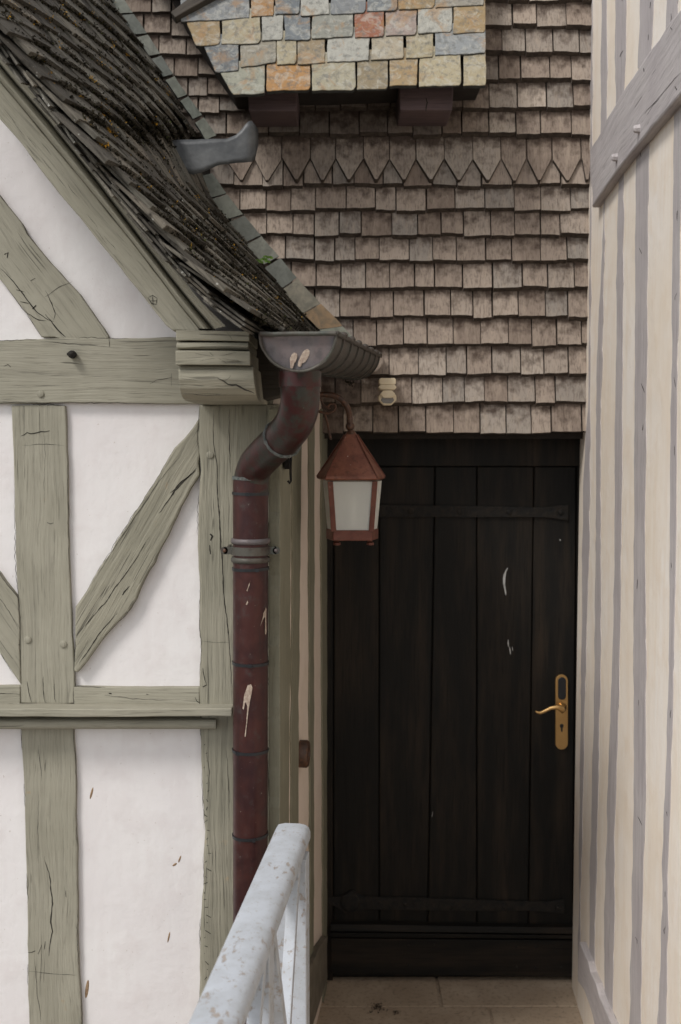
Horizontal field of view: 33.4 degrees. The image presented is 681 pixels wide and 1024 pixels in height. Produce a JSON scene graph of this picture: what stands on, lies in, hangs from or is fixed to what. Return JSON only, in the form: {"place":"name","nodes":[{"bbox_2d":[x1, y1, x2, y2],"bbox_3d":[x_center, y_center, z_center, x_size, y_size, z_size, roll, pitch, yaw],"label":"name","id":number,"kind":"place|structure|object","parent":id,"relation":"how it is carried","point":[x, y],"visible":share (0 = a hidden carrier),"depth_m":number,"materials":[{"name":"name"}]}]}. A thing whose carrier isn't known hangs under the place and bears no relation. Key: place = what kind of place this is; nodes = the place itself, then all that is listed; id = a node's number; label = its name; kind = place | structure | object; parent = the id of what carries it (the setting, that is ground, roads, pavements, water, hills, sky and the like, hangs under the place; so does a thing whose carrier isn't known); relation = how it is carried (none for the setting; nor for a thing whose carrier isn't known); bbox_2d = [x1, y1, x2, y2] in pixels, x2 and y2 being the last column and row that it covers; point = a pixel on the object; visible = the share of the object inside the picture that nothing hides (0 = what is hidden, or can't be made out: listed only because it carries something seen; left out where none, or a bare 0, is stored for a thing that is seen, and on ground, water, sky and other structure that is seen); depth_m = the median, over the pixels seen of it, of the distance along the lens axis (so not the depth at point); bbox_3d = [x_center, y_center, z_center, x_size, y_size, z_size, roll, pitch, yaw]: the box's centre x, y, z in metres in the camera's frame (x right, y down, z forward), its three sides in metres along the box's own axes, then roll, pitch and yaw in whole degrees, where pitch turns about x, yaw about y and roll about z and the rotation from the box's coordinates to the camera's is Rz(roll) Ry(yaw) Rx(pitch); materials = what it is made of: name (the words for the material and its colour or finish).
{"place":"outdoors","nodes":[
{"label":"outdoors","id":0,"kind":"place"},
{"bbox_2d":[369,1002,387,1012],"bbox_3d":[0.133,1.731,3.967,0.066,0.016,0.075,0,4,0],"label":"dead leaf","id":1,"kind":"object","parent":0,"point":[380,1006],"visible":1,"depth_m":3.97,"materials":[{"name":"brown plant"}]},
{"label":"ground","id":2,"kind":"structure","parent":0,"visible":0},
{"bbox_2d":[0,0,355,1023],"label":"half timbered house","id":3,"kind":"structure","parent":2,"relation":"on","point":[146,296],"depth_m":3.01,"materials":[{"name":"white wood"}]},
{"bbox_2d":[85,980,88,997],"bbox_3d":[-0.692,1.302,3.100,0.012,0.052,0.002,0,4,0],"label":"winged seed","id":4,"kind":"object","parent":3,"relation":"attached to","point":[86,988],"visible":1,"depth_m":3.10,"materials":[{"name":"beige plant"}]},
{"bbox_2d":[256,256,272,263],"bbox_3d":[-0.246,-0.806,3.625,0.064,0.027,0.013,0,4,0],"label":"fern","id":5,"kind":"object","parent":3,"relation":"on","point":[260,260],"visible":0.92,"depth_m":3.62,"materials":[{"name":"green plant"}]},
{"bbox_2d":[220,368,320,1023],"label":"drainpipe","id":6,"kind":"object","parent":3,"relation":"attached to","point":[276,443],"visible":0.88,"depth_m":2.86,"materials":[{"name":"red metal"}]},
{"bbox_2d":[258,331,381,380],"bbox_3d":[-0.016,-0.418,3.135,0.180,0.138,1.438,0,4,6],"label":"rain gutter","id":7,"kind":"object","parent":3,"relation":"attached to","point":[337,354],"visible":0.98,"depth_m":2.44,"materials":[{"name":"grey metal"}]},
{"bbox_2d":[317,391,384,545],"bbox_3d":[-0.008,-0.131,3.278,0.278,0.453,0.170,0,4,0],"label":"wall lantern","id":8,"kind":"object","parent":3,"relation":"attached to","point":[351,474],"depth_m":3.23,"materials":[{"name":"orange metal"}]},
{"bbox_2d":[125,0,591,979],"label":"shingled house","id":9,"kind":"structure","parent":2,"relation":"on","point":[407,188],"depth_m":3.87,"materials":[{"name":"brown wood"}]},
{"bbox_2d":[378,378,395,405],"bbox_3d":[0.156,-0.401,3.795,0.059,0.090,0.100,0,4,0],"label":"motion sensor","id":10,"kind":"object","parent":9,"relation":"attached to","point":[387,395],"visible":1,"depth_m":3.77,"materials":[{"name":"beige plastic"}]},
{"bbox_2d":[327,466,575,978],"bbox_3d":[0.433,0.771,4.111,0.984,1.957,0.128,0,4,0],"label":"door","id":11,"kind":"structure","parent":9,"relation":"in","point":[454,630],"depth_m":4.12,"materials":[{"name":"brown wood"}]},
{"bbox_2d":[317,977,582,1023],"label":"stone landing","id":12,"kind":"object","parent":2,"relation":"on","point":[480,1000],"visible":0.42,"depth_m":4.02,"materials":[{"name":"beige stone"}]},
{"bbox_2d":[188,823,309,1023],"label":"railing","id":13,"kind":"object","parent":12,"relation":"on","point":[259,974],"visible":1,"depth_m":2.32,"materials":[{"name":"white metal"}]},
{"bbox_2d":[572,0,680,1023],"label":"cream half timbered house","id":14,"kind":"structure","parent":2,"relation":"on","point":[626,959],"depth_m":3.11,"materials":[{"name":"beige paint"}]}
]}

